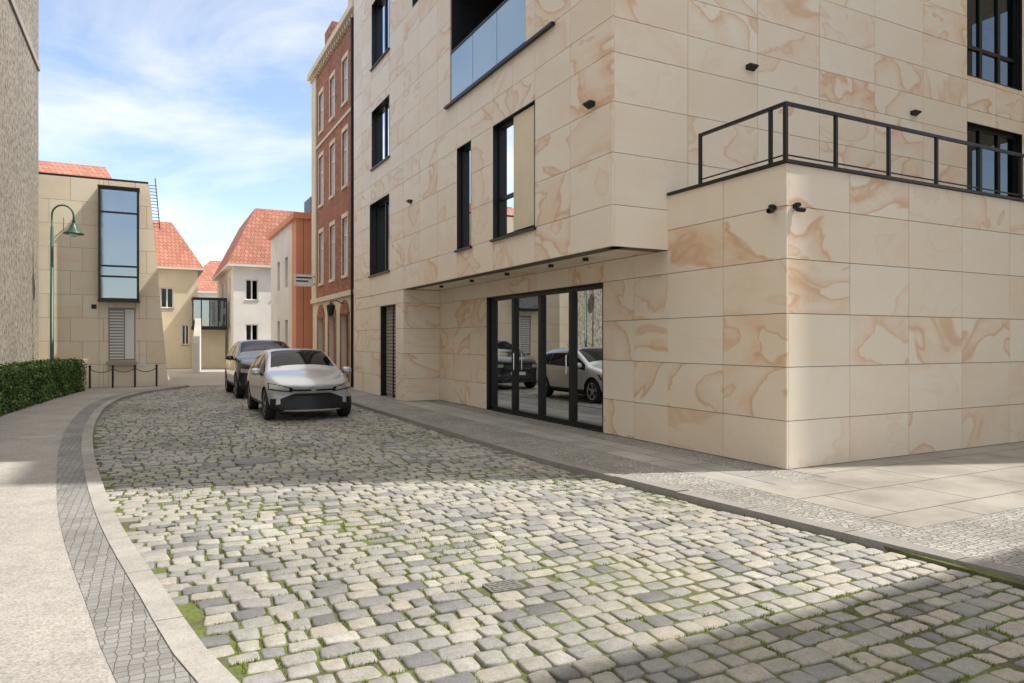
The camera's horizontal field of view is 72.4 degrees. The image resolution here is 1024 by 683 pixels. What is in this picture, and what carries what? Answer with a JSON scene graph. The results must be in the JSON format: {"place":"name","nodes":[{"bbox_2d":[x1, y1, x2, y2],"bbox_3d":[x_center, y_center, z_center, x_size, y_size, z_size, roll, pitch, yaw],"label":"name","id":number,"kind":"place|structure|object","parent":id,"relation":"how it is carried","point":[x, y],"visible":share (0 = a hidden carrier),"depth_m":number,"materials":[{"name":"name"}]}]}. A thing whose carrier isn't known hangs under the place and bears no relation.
{"place":"outdoors","nodes":[
{"label":"outdoors","id":0,"kind":"place"},
{"bbox_2d":[39,160,111,178],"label":"red roofed house","id":1,"kind":"structure","parent":0,"point":[71,169],"depth_m":33.38,"materials":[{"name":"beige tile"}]},
{"bbox_2d":[0,386,167,682],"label":"pavement","id":2,"kind":"structure","parent":0,"point":[47,633],"depth_m":4.77,"materials":[{"name":"concrete"}]},
{"bbox_2d":[0,390,83,415],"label":"hedge planting bed","id":3,"kind":"object","parent":2,"relation":"on","point":[34,404],"visible":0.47,"depth_m":16.78,"materials":[{"name":"soil"}]},
{"bbox_2d":[0,357,86,414],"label":"hedge","id":4,"kind":"object","parent":3,"relation":"on","point":[25,383],"visible":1,"depth_m":17.45,"materials":[{"name":"green plant"}]},
{"bbox_2d":[50,204,83,359],"bbox_3d":[-13.497,-1.297,21.165,0.966,5.695,0.553,0,0,-27],"label":"street lamp","id":5,"kind":"object","parent":3,"relation":"on","point":[73,230],"visible":0.81,"depth_m":21.02,"materials":[{"name":"green metal"}]},
{"bbox_2d":[88,364,157,388],"bbox_3d":[-12.988,1.170,23.427,2.046,0.780,0.088,0,0,-32],"label":"chain fence","id":6,"kind":"object","parent":2,"relation":"on","point":[113,369],"visible":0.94,"depth_m":23.28,"materials":[{"name":"black metal"}]},
{"bbox_2d":[56,385,196,682],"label":"pavement sett edging","id":7,"kind":"object","parent":2,"relation":"on","point":[135,648],"visible":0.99,"depth_m":4.37,"materials":[{"name":"grey stone"}]},
{"bbox_2d":[153,221,203,367],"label":"cream house","id":8,"kind":"structure","parent":0,"point":[180,268],"depth_m":42.05,"materials":[{"name":"paint"}]},
{"bbox_2d":[160,288,189,345],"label":"windows","id":9,"kind":"structure","parent":8,"relation":"in","point":[166,294],"depth_m":41.91,"materials":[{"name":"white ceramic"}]},
{"bbox_2d":[39,0,347,265],"label":"sky","id":10,"kind":"structure","parent":0,"point":[209,100],"materials":[{"name":"blue"}]},
{"bbox_2d":[167,368,224,385],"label":"road","id":11,"kind":"structure","parent":0,"point":[203,377],"depth_m":32.12,"materials":[{"name":"concrete"}]},
{"bbox_2d":[39,172,167,387],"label":"stone museum building","id":12,"kind":"structure","parent":11,"relation":"on","point":[107,310],"depth_m":23.66,"materials":[{"name":"yellow stone"}]},
{"bbox_2d":[91,178,159,365],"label":"windows","id":13,"kind":"structure","parent":12,"relation":"in","point":[118,214],"depth_m":23.93,"materials":[{"name":"glass"}]},
{"bbox_2d":[191,297,226,367],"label":"glazed bay","id":14,"kind":"object","parent":11,"relation":"on","point":[210,312],"visible":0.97,"depth_m":42.30,"materials":[{"name":"black metal"}]},
{"bbox_2d":[198,260,220,297],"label":"distant house","id":15,"kind":"structure","parent":11,"relation":"on","point":[207,286],"depth_m":58.37,"materials":[{"name":"tile"}]},
{"bbox_2d":[267,196,312,348],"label":"salmon house","id":16,"kind":"structure","parent":11,"relation":"on","point":[290,236],"depth_m":31.01,"materials":[{"name":"white paint"}]},
{"bbox_2d":[193,318,200,372],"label":"wall","id":17,"kind":"structure","parent":0,"point":[197,349],"depth_m":35.75,"materials":[{"name":"white paint"}]},
{"bbox_2d":[60,444,613,682],"bbox_3d":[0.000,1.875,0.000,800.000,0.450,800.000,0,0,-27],"label":"ground","id":18,"kind":"structure","parent":0,"point":[129,572],"depth_m":4.42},
{"bbox_2d":[0,0,39,365],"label":"rough rendered house","id":19,"kind":"structure","parent":18,"relation":"on","point":[19,178],"depth_m":18.84,"materials":[{"name":"grey paint"}]},
{"bbox_2d":[81,384,239,682],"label":"kerb","id":20,"kind":"structure","parent":18,"relation":"on","point":[199,662],"depth_m":4.43,"materials":[{"name":"stone"}]},
{"bbox_2d":[211,208,303,361],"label":"white house","id":21,"kind":"structure","parent":18,"relation":"on","point":[242,276],"depth_m":40.85,"materials":[{"name":"paint"}]},
{"bbox_2d":[245,279,258,339],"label":"windows","id":22,"kind":"structure","parent":21,"relation":"in","point":[251,286],"depth_m":40.70,"materials":[{"name":"white glass"}]},
{"bbox_2d":[351,400,1023,579],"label":"kerb","id":23,"kind":"structure","parent":18,"relation":"on","point":[864,539],"depth_m":6.62,"materials":[{"name":"grey stone"}]},
{"bbox_2d":[92,385,1023,682],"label":"cobblestones","id":24,"kind":"structure","parent":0,"point":[578,655],"depth_m":4.89,"materials":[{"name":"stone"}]},
{"bbox_2d":[234,458,275,464],"bbox_3d":[-3.437,1.615,9.368,0.537,0.045,0.537,0,0,-27],"label":"manhole cover","id":25,"kind":"object","parent":24,"relation":"on","point":[248,461],"visible":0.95,"depth_m":9.30,"materials":[{"name":"metal"}]},
{"bbox_2d":[225,340,289,397],"bbox_3d":[-7.620,0.754,21.375,2.226,1.684,4.265,0,0,-27],"label":"parked suv","id":26,"kind":"object","parent":24,"relation":"on","point":[242,355],"visible":0.56,"depth_m":20.39,"materials":[{"name":"grey paint"}]},
{"bbox_2d":[247,346,350,418],"bbox_3d":[-4.860,0.822,15.775,2.130,1.548,3.824,0,0,-27],"label":"parked car","id":27,"kind":"object","parent":24,"relation":"on","point":[286,379],"visible":1,"depth_m":14.50,"materials":[{"name":"silver metal"}]},
{"bbox_2d":[482,579,525,593],"bbox_3d":[-0.054,1.610,4.588,0.240,0.036,0.168,0,0,-27],"label":"water valve cover","id":28,"kind":"object","parent":24,"relation":"on","point":[506,585],"visible":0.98,"depth_m":4.57,"materials":[{"name":"metal"}]},
{"bbox_2d":[97,404,1023,682],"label":"grass","id":29,"kind":"structure","parent":24,"relation":"on","point":[867,602],"depth_m":5.15,"materials":[{"name":"green plant"}]},
{"bbox_2d":[420,400,1023,589],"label":"pavement base","id":30,"kind":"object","parent":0,"point":[1011,581],"depth_m":4.94,"materials":[{"name":"grey concrete"}]},
{"bbox_2d":[307,0,353,387],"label":"brick tenement","id":31,"kind":"structure","parent":30,"relation":"on","point":[330,77],"depth_m":25.51,"materials":[{"name":"red brick"}]},
{"bbox_2d":[294,274,314,286],"bbox_3d":[-8.340,-2.460,28.221,0.850,0.480,0.063,0,0,-27],"label":"projecting sign","id":32,"kind":"object","parent":31,"relation":"attached to","point":[305,280],"visible":1,"depth_m":28.16,"materials":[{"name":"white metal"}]},
{"bbox_2d":[326,300,342,315],"bbox_3d":[-6.107,-1.159,24.157,0.594,0.558,0.261,0,0,-13],"label":"wall lantern","id":33,"kind":"object","parent":31,"relation":"attached to","point":[330,308],"depth_m":24.05,"materials":[{"name":"black metal"}]},
{"bbox_2d":[321,59,347,377],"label":"windows","id":34,"kind":"structure","parent":31,"relation":"in","point":[345,63],"depth_m":26.21,"materials":[{"name":"white wood"}]},
{"bbox_2d":[350,387,401,401],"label":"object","id":35,"kind":"object","parent":30,"relation":"on","point":[386,397],"visible":0.33,"depth_m":19.66,"materials":[{"name":"tile"}]},
{"bbox_2d":[354,252,655,371],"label":"slabs and partitions","id":36,"kind":"structure","parent":30,"relation":"on","point":[535,273],"depth_m":15.33,"materials":[{"name":"grey paint"}]},
{"bbox_2d":[400,401,794,487],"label":"pavement slabs","id":37,"kind":"structure","parent":30,"relation":"on","point":[748,479],"depth_m":9.83,"materials":[{"name":"stone"}]},
{"bbox_2d":[426,400,825,481],"bbox_3d":[0.622,1.545,13.100,0.500,0.001,11.900,0,0,-27],"label":"pavement wall strip","id":38,"kind":"object","parent":30,"relation":"on","point":[795,476],"visible":1,"depth_m":10.20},
{"bbox_2d":[350,390,1023,568],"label":"pavement setts","id":39,"kind":"structure","parent":30,"relation":"on","point":[563,451],"depth_m":7.62,"materials":[{"name":"stone"}]},
{"bbox_2d":[354,0,1023,468],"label":"stone cladding","id":40,"kind":"structure","parent":30,"relation":"on","point":[842,318],"depth_m":10.60,"materials":[{"name":"beige stone"}]},
{"bbox_2d":[406,63,921,287],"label":"wall lights","id":41,"kind":"object","parent":40,"relation":"attached to","point":[589,104],"depth_m":11.10,"materials":[{"name":"black metal"}]},
{"bbox_2d":[368,0,1021,431],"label":"windows and doors","id":42,"kind":"structure","parent":40,"relation":"attached to","point":[544,354],"depth_m":14.32,"materials":[{"name":"black glass"}]},
{"bbox_2d":[451,0,525,100],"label":"balcony balustrade","id":43,"kind":"object","parent":42,"relation":"on","point":[496,36],"visible":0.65,"depth_m":13.55,"materials":[{"name":"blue glass"}]},
{"bbox_2d":[766,204,776,213],"bbox_3d":[3.159,-1.612,8.539,0.151,0.117,0.076,0,0,-40],"label":"security camera","id":44,"kind":"object","parent":40,"relation":"attached to","point":[771,208],"visible":1,"depth_m":8.52,"materials":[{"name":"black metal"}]},
{"bbox_2d":[793,202,805,211],"bbox_3d":[3.466,-1.613,8.443,0.144,0.115,0.095,0,0,-4],"label":"security camera","id":45,"kind":"object","parent":40,"relation":"attached to","point":[797,207],"visible":1,"depth_m":8.41,"materials":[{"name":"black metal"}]},
{"bbox_2d":[667,101,1023,201],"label":"terrace railing","id":46,"kind":"object","parent":40,"relation":"on","point":[835,163],"visible":1,"depth_m":9.37,"materials":[{"name":"black metal"}]},
{"bbox_2d":[917,508,1023,554],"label":"side pavement setts","id":47,"kind":"structure","parent":30,"relation":"on","point":[1003,530],"depth_m":5.75,"materials":[{"name":"stone"}]},
{"bbox_2d":[753,441,1023,527],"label":"plaza","id":48,"kind":"structure","parent":0,"point":[923,490],"depth_m":7.45,"materials":[{"name":"grey stone"}]}
]}

